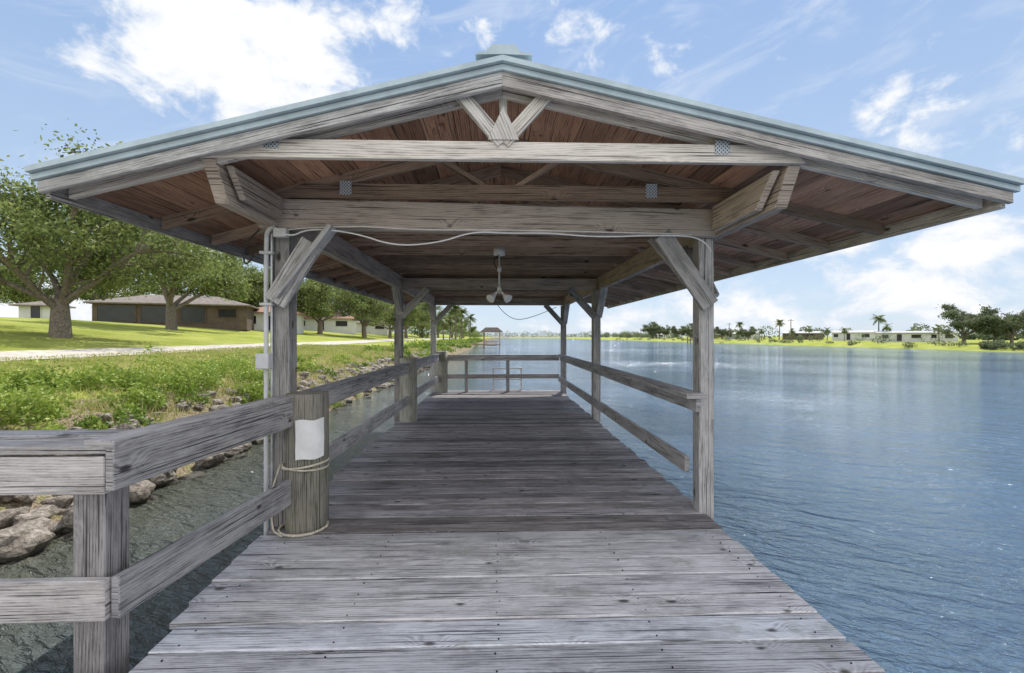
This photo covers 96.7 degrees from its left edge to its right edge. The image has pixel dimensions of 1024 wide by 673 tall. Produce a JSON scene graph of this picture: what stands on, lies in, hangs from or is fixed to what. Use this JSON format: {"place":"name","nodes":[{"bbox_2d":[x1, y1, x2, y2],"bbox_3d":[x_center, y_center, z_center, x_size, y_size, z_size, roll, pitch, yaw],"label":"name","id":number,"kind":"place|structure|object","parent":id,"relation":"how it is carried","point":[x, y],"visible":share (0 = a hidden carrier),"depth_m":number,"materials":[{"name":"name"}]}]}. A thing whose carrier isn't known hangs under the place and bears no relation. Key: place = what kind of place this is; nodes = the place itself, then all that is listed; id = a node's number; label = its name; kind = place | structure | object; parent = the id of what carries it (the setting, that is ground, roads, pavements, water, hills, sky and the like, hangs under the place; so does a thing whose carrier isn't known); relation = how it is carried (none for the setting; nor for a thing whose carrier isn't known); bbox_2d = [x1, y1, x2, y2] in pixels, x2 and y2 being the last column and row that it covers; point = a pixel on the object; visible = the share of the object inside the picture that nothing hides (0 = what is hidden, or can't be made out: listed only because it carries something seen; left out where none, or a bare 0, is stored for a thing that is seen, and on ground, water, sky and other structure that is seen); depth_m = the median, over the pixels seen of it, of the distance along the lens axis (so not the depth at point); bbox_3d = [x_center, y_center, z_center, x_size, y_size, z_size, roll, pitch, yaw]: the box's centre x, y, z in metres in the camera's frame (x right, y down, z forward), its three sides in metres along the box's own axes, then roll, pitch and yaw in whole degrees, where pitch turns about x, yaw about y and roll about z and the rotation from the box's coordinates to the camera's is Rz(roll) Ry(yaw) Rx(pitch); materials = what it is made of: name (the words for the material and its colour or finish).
{"place":"outdoors","nodes":[
{"label":"outdoors","id":0,"kind":"place"},
{"bbox_2d":[0,337,454,360],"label":"gravel path","id":1,"kind":"structure","parent":0,"point":[22,354],"depth_m":23.15,"materials":[{"name":"beige gravel"}]},
{"bbox_2d":[400,357,416,421],"bbox_3d":[-1.854,2.440,8.166,0.320,4.121,0.328,0,0,-2],"label":"wooden piling","id":2,"kind":"object","parent":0,"point":[408,387],"visible":0.3,"depth_m":8.04,"materials":[{"name":"grey wood"}]},
{"bbox_2d":[436,351,447,392],"bbox_3d":[-1.903,2.450,12.302,0.328,4.101,0.328,0,0,-2],"label":"wooden piling","id":3,"kind":"object","parent":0,"point":[442,373],"visible":0.3,"depth_m":12.17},
{"bbox_2d":[0,338,1023,672],"bbox_3d":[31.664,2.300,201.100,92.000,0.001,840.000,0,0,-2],"label":"water","id":4,"kind":"structure","parent":0,"point":[868,502],"depth_m":7.07,"materials":[{"name":"blue liquid"}]},
{"bbox_2d":[472,327,502,347],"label":"neighbour boathouse","id":5,"kind":"object","parent":4,"relation":"in","point":[491,342],"visible":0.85,"depth_m":90.47,"materials":[{"name":"grey wood"}]},
{"bbox_2d":[129,390,885,672],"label":"wooden dock","id":6,"kind":"object","parent":4,"relation":"in","point":[522,531],"visible":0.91,"depth_m":2.83,"materials":[{"name":"grey wood"}]},
{"bbox_2d":[0,395,292,672],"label":"wooden railing","id":7,"kind":"object","parent":6,"relation":"on","point":[101,594],"visible":0.86,"depth_m":2.11,"materials":[{"name":"grey wood"}]},
{"bbox_2d":[285,390,328,533],"bbox_3d":[-1.633,2.473,3.611,0.328,4.056,0.326,0,0,-2],"label":"wooden piling","id":8,"kind":"object","parent":6,"relation":"attached to","point":[307,510],"visible":0.44,"depth_m":3.48,"materials":[{"name":"grey wood"}]},
{"bbox_2d":[270,457,328,537],"bbox_3d":[-1.651,1.235,3.585,0.410,0.525,0.402,0,0,-2],"label":"mooring rope","id":9,"kind":"object","parent":8,"relation":"attached to","point":[280,533],"visible":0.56,"depth_m":3.47,"materials":[{"name":"beige fabric"}]},
{"bbox_2d":[295,417,323,459],"bbox_3d":[-1.542,0.785,3.482,0.209,0.312,0.038,0,0,-36],"label":"paper notice","id":10,"kind":"object","parent":8,"relation":"attached to","point":[309,439],"visible":1,"depth_m":3.46,"materials":[{"name":"white paper"}]},
{"bbox_2d":[302,354,439,461],"bbox_3d":[-1.883,0.836,7.990,0.160,0.729,8.411,0,0,-2],"label":"wooden railing","id":11,"kind":"object","parent":8,"relation":"attached to","point":[342,389],"visible":0.66,"depth_m":5.50,"materials":[{"name":"grey wood"}]},
{"bbox_2d":[448,355,558,391],"bbox_3d":[-0.228,1.150,12.427,3.030,1.300,0.155,0,0,-2],"label":"wooden railing","id":12,"kind":"object","parent":6,"relation":"on","point":[466,376],"visible":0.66,"depth_m":12.37,"materials":[{"name":"grey wood"}]},
{"bbox_2d":[493,368,521,389],"bbox_3d":[-0.133,1.940,12.752,0.815,2.120,0.050,0,0,-2],"label":"dock ladder","id":13,"kind":"object","parent":6,"relation":"attached to","point":[520,379],"visible":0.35,"depth_m":12.74,"materials":[{"name":"grey metal"}]},
{"bbox_2d":[24,44,1023,526],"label":"dock pavilion","id":14,"kind":"structure","parent":6,"relation":"on","point":[500,136],"depth_m":3.48,"materials":[{"name":"grey wood"}]},
{"bbox_2d":[255,223,288,534],"bbox_3d":[-1.847,0.562,3.518,0.230,2.876,0.100,0,0,-2],"label":"electrical conduit","id":15,"kind":"object","parent":14,"relation":"attached to","point":[264,360],"visible":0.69,"depth_m":3.53,"materials":[{"name":"grey plastic"}]},
{"bbox_2d":[242,226,711,319],"bbox_3d":[-0.351,-0.656,7.935,3.731,0.398,8.832,0,0,-2],"label":"electric cable","id":16,"kind":"object","parent":14,"relation":"attached to","point":[257,231],"visible":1,"depth_m":3.59,"materials":[{"name":"white plastic"}]},
{"bbox_2d":[486,248,511,302],"bbox_3d":[-0.156,-0.746,5.561,0.312,0.669,0.214,0,0,-2],"label":"hanging lamp","id":17,"kind":"object","parent":14,"relation":"hanging from","point":[499,252],"visible":1,"depth_m":5.54,"materials":[{"name":"white plastic"}]},
{"bbox_2d":[556,354,706,471],"bbox_3d":[1.406,0.845,8.069,0.170,0.730,8.560,0,0,-2],"label":"wooden railing","id":18,"kind":"object","parent":6,"relation":"attached to","point":[684,397],"visible":1,"depth_m":5.12,"materials":[{"name":"grey wood"}]},
{"bbox_2d":[0,317,1023,537],"bbox_3d":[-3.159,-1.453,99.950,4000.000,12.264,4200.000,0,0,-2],"label":"ground","id":19,"kind":"structure","parent":0,"point":[18,334],"depth_m":34.36,"materials":[{"name":"green plant"}]},
{"bbox_2d":[0,297,13,304],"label":"oak tree","id":20,"kind":"object","parent":19,"relation":"on","point":[4,301],"visible":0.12,"depth_m":73.87,"materials":[{"name":"green plant"}]},
{"bbox_2d":[8,301,75,318],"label":"garden shed","id":21,"kind":"structure","parent":19,"relation":"on","point":[39,309],"depth_m":54.66,"materials":[{"name":"white paint"}]},
{"bbox_2d":[31,306,39,317],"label":"windows and doors","id":22,"kind":"structure","parent":21,"relation":"in","point":[35,310],"depth_m":54.74,"materials":[{"name":"black glass"}]},
{"bbox_2d":[0,252,97,303],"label":"oak tree","id":23,"kind":"object","parent":19,"relation":"on","point":[11,294],"visible":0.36,"depth_m":60.70,"materials":[{"name":"green plant"}]},
{"bbox_2d":[0,123,231,337],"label":"oak tree","id":24,"kind":"object","parent":19,"relation":"on","point":[42,225],"visible":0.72,"depth_m":25.93,"materials":[{"name":"green plant"}]},
{"bbox_2d":[60,232,182,303],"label":"oak tree","id":25,"kind":"object","parent":19,"relation":"on","point":[106,296],"visible":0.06,"depth_m":76.58,"materials":[{"name":"green plant"}]},
{"bbox_2d":[92,303,254,330],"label":"walls","id":26,"kind":"structure","parent":19,"relation":"on","point":[243,320],"depth_m":56.67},
{"bbox_2d":[97,305,235,322],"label":"windows and doors","id":27,"kind":"structure","parent":26,"relation":"attached to","point":[113,313],"depth_m":54.07,"materials":[{"name":"black glass"}]},
{"bbox_2d":[96,304,236,322],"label":"frames","id":28,"kind":"structure","parent":26,"relation":"attached to","point":[162,305],"depth_m":54.17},
{"bbox_2d":[83,295,259,308],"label":"roof","id":29,"kind":"structure","parent":26,"relation":"on","point":[160,300],"depth_m":55.83,"materials":[{"name":"grey"}]},
{"bbox_2d":[106,224,258,329],"bbox_3d":[-32.399,-8.546,45.545,17.230,16.658,15.089,0,0,44],"label":"oak tree","id":30,"kind":"object","parent":19,"relation":"on","point":[215,284],"visible":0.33,"depth_m":46.60,"materials":[{"name":"green plant"}]},
{"bbox_2d":[139,264,269,306],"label":"oak tree","id":31,"kind":"object","parent":19,"relation":"on","point":[258,276],"visible":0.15,"depth_m":66.53,"materials":[{"name":"green plant"}]},
{"bbox_2d":[0,344,428,455],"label":"grass","id":32,"kind":"structure","parent":19,"relation":"on","point":[327,352],"depth_m":16.18,"materials":[{"name":"green plant"}]},
{"bbox_2d":[0,350,429,567],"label":"riprap rocks","id":33,"kind":"object","parent":19,"relation":"on","point":[26,534],"visible":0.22,"depth_m":5.66,"materials":[{"name":"grey stone"}]},
{"bbox_2d":[220,252,260,287],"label":"oak tree","id":34,"kind":"object","parent":19,"relation":"on","point":[242,272],"visible":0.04,"depth_m":83.98,"materials":[{"name":"green plant"}]},
{"bbox_2d":[0,337,485,479],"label":"bank weeds","id":35,"kind":"object","parent":19,"relation":"on","point":[34,383],"visible":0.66,"depth_m":9.24,"materials":[{"name":"green plant"}]},
{"bbox_2d":[239,265,269,306],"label":"oak tree","id":36,"kind":"object","parent":19,"relation":"on","point":[252,296],"visible":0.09,"depth_m":66.73,"materials":[{"name":"green plant"}]},
{"bbox_2d":[254,313,303,333],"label":"walls","id":37,"kind":"structure","parent":19,"relation":"on","point":[259,325],"depth_m":63.44,"materials":[{"name":"white paint"}]},
{"bbox_2d":[254,316,269,329],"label":"windows and doors","id":38,"kind":"structure","parent":37,"relation":"attached to","point":[255,321],"depth_m":63.18,"materials":[{"name":"black glass"}]},
{"bbox_2d":[253,306,306,315],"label":"roof","id":39,"kind":"structure","parent":37,"relation":"on","point":[261,310],"depth_m":63.98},
{"bbox_2d":[304,319,356,333],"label":"walls","id":40,"kind":"structure","parent":19,"relation":"on","point":[329,325],"depth_m":95.75,"materials":[{"name":"white paint"}]},
{"bbox_2d":[304,321,346,329],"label":"windows and doors","id":41,"kind":"structure","parent":40,"relation":"attached to","point":[341,323],"depth_m":96.11,"materials":[{"name":"black glass"}]},
{"bbox_2d":[304,320,347,330],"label":"frames","id":42,"kind":"structure","parent":40,"relation":"attached to","point":[335,323],"depth_m":95.97,"materials":[{"name":"white"}]},
{"bbox_2d":[304,313,357,320],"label":"roof","id":43,"kind":"structure","parent":40,"relation":"on","point":[338,316],"depth_m":96.09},
{"bbox_2d":[297,278,369,334],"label":"oak tree","id":44,"kind":"object","parent":19,"relation":"on","point":[313,296],"visible":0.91,"depth_m":72.34,"materials":[{"name":"green plant"}]},
{"bbox_2d":[326,286,361,316],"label":"oak tree","id":45,"kind":"object","parent":19,"relation":"on","point":[350,313],"visible":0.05,"depth_m":103.16,"materials":[{"name":"green plant"}]},
{"bbox_2d":[329,286,393,337],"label":"oak tree","id":46,"kind":"object","parent":19,"relation":"on","point":[374,312],"visible":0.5,"depth_m":79.85,"materials":[{"name":"green plant"}]},
{"bbox_2d":[357,323,388,334],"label":"walls","id":47,"kind":"structure","parent":19,"relation":"on","point":[372,330],"depth_m":120.52,"materials":[{"name":"white paint"}]},
{"bbox_2d":[368,301,418,337],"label":"oak tree","id":48,"kind":"object","parent":19,"relation":"on","point":[408,320],"visible":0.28,"depth_m":97.96,"materials":[{"name":"green plant"}]},
{"bbox_2d":[391,303,437,337],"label":"oak tree","id":49,"kind":"object","parent":19,"relation":"on","point":[424,318],"visible":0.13,"depth_m":116.95,"materials":[{"name":"green plant"}]},
{"bbox_2d":[409,302,443,337],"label":"oak tree","id":50,"kind":"object","parent":19,"relation":"on","point":[425,308],"visible":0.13,"depth_m":137.66,"materials":[{"name":"green plant"}]},
{"bbox_2d":[424,311,448,337],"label":"oak tree","id":51,"kind":"object","parent":19,"relation":"on","point":[440,326],"visible":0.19,"depth_m":164.08,"materials":[{"name":"green plant"}]},
{"bbox_2d":[391,321,482,338],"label":"background trees","id":52,"kind":"object","parent":19,"relation":"on","point":[476,333],"visible":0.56,"depth_m":187.34,"materials":[{"name":"green plant"}]},
{"bbox_2d":[437,316,448,339],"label":"palm tree","id":53,"kind":"object","parent":19,"relation":"on","point":[444,322],"visible":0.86,"depth_m":103.31,"materials":[{"name":"green plant"}]},
{"bbox_2d":[444,315,454,338],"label":"palm tree","id":54,"kind":"object","parent":19,"relation":"on","point":[451,321],"visible":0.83,"depth_m":115.17,"materials":[{"name":"green plant"}]},
{"bbox_2d":[445,305,464,337],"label":"oak tree","id":55,"kind":"object","parent":19,"relation":"on","point":[457,319],"visible":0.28,"depth_m":198.52,"materials":[{"name":"green plant"}]},
{"bbox_2d":[447,305,463,338],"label":"palm tree","id":56,"kind":"object","parent":19,"relation":"on","point":[453,310],"visible":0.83,"depth_m":109.21,"materials":[{"name":"green plant"}]},
{"bbox_2d":[456,308,469,338],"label":"palm tree","id":57,"kind":"object","parent":19,"relation":"on","point":[462,312],"visible":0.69,"depth_m":121.31,"materials":[{"name":"green plant"}]},
{"bbox_2d":[451,318,476,337],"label":"oak tree","id":58,"kind":"object","parent":19,"relation":"on","point":[474,328],"visible":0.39,"depth_m":236.52,"materials":[{"name":"green plant"}]},
{"bbox_2d":[465,314,476,337],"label":"palm tree","id":59,"kind":"object","parent":19,"relation":"on","point":[470,317],"visible":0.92,"depth_m":149.55,"materials":[{"name":"green plant"}]},
{"bbox_2d":[640,321,664,338],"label":"shade tree","id":60,"kind":"object","parent":19,"relation":"on","point":[649,329],"visible":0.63,"depth_m":261.73,"materials":[{"name":"green plant"}]},
{"bbox_2d":[652,323,669,338],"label":"shade tree","id":61,"kind":"object","parent":19,"relation":"on","point":[659,330],"visible":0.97,"depth_m":255.53,"materials":[{"name":"green plant"}]},
{"bbox_2d":[669,326,685,336],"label":"shade tree","id":62,"kind":"object","parent":19,"relation":"on","point":[674,331],"visible":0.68,"depth_m":242.59,"materials":[{"name":"green plant"}]},
{"bbox_2d":[679,323,692,336],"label":"shade tree","id":63,"kind":"object","parent":19,"relation":"on","point":[687,331],"visible":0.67,"depth_m":215.94,"materials":[{"name":"green plant"}]},
{"bbox_2d":[714,326,734,338],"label":"shade tree","id":64,"kind":"object","parent":19,"relation":"on","point":[722,332],"visible":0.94,"depth_m":192.09,"materials":[{"name":"green plant"}]},
{"bbox_2d":[445,323,1023,339],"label":"distant tree line","id":65,"kind":"object","parent":19,"relation":"on","point":[970,336],"visible":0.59,"depth_m":190.07,"materials":[{"name":"green plant"}]},
{"bbox_2d":[735,321,743,338],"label":"palm tree","id":66,"kind":"object","parent":19,"relation":"on","point":[740,324],"visible":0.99,"depth_m":177.58,"materials":[{"name":"green plant"}]},
{"bbox_2d":[726,334,759,338],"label":"walls","id":67,"kind":"structure","parent":19,"relation":"on","point":[752,336],"depth_m":189.92,"materials":[{"name":"white paint"}]},
{"bbox_2d":[736,326,757,339],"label":"shade tree","id":68,"kind":"object","parent":19,"relation":"on","point":[746,333],"visible":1,"depth_m":167.29,"materials":[{"name":"green plant"}]},
{"bbox_2d":[774,319,784,339],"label":"palm tree","id":69,"kind":"object","parent":19,"relation":"on","point":[779,323],"visible":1,"depth_m":152.60,"materials":[{"name":"green plant"}]},
{"bbox_2d":[782,333,822,339],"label":"walls","id":70,"kind":"structure","parent":19,"relation":"on","point":[804,335],"depth_m":155.39,"materials":[{"name":"paint"}]},
{"bbox_2d":[781,331,822,333],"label":"roof","id":71,"kind":"structure","parent":70,"relation":"on","point":[803,332],"depth_m":156.98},
{"bbox_2d":[804,325,813,340],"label":"palm tree","id":72,"kind":"object","parent":19,"relation":"on","point":[809,329],"visible":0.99,"depth_m":134.70,"materials":[{"name":"green plant"}]},
{"bbox_2d":[616,332,1023,349],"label":"shoreline shrubs","id":73,"kind":"object","parent":19,"relation":"on","point":[994,344],"visible":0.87,"depth_m":91.33,"materials":[{"name":"green plant"}]},
{"bbox_2d":[823,327,831,340],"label":"palm tree","id":74,"kind":"object","parent":19,"relation":"on","point":[827,331],"visible":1,"depth_m":127.44,"materials":[{"name":"green plant"}]},
{"bbox_2d":[841,328,848,340],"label":"palm tree","id":75,"kind":"object","parent":19,"relation":"on","point":[844,331],"visible":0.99,"depth_m":122.82,"materials":[{"name":"green plant"}]},
{"bbox_2d":[832,333,874,340],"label":"walls","id":76,"kind":"structure","parent":19,"relation":"on","point":[841,337],"depth_m":129.43,"materials":[{"name":"white paint"}]},
{"bbox_2d":[834,334,869,339],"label":"windows and doors","id":77,"kind":"structure","parent":76,"relation":"attached to","point":[848,336],"depth_m":130.30,"materials":[{"name":"black glass"}]},
{"bbox_2d":[831,330,877,332],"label":"roof","id":78,"kind":"structure","parent":76,"relation":"on","point":[857,331],"depth_m":129.57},
{"bbox_2d":[871,314,886,330],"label":"palm tree","id":79,"kind":"object","parent":19,"relation":"on","point":[878,319],"visible":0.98,"depth_m":111.00,"materials":[{"name":"green plant"}]},
{"bbox_2d":[882,323,892,330],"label":"palm tree","id":80,"kind":"object","parent":19,"relation":"on","point":[886,328],"visible":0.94,"depth_m":112.85,"materials":[{"name":"green plant"}]},
{"bbox_2d":[875,333,957,341],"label":"walls","id":81,"kind":"structure","parent":19,"relation":"on","point":[906,337],"depth_m":104.19,"materials":[{"name":"white paint"}]},
{"bbox_2d":[873,331,958,332],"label":"roof","id":82,"kind":"structure","parent":81,"relation":"on","point":[907,332],"depth_m":105.58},
{"bbox_2d":[882,334,952,340],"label":"windows and doors","id":83,"kind":"structure","parent":81,"relation":"attached to","point":[899,337],"depth_m":104.44,"materials":[{"name":"black glass"}]},
{"bbox_2d":[882,334,953,340],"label":"frames","id":84,"kind":"structure","parent":81,"relation":"attached to","point":[917,334],"depth_m":103.89,"materials":[{"name":"white"}]},
{"bbox_2d":[933,324,942,341],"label":"palm tree","id":85,"kind":"object","parent":19,"relation":"on","point":[937,329],"visible":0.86,"depth_m":97.87,"materials":[{"name":"green plant"}]},
{"bbox_2d":[937,302,1002,342],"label":"shade tree","id":86,"kind":"object","parent":19,"relation":"on","point":[958,319],"visible":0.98,"depth_m":85.23,"materials":[{"name":"green plant"}]},
{"bbox_2d":[968,308,1023,341],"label":"shade tree","id":87,"kind":"object","parent":19,"relation":"on","point":[996,335],"visible":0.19,"depth_m":83.66,"materials":[{"name":"green plant"}]},
{"bbox_2d":[983,309,1023,342],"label":"shade tree","id":88,"kind":"object","parent":19,"relation":"on","point":[1012,324],"visible":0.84,"depth_m":81.82,"materials":[{"name":"green plant"}]},
{"bbox_2d":[0,0,1023,336],"label":"sky","id":89,"kind":"structure","parent":0,"point":[943,79],"materials":[{"name":"blue"}]}
]}

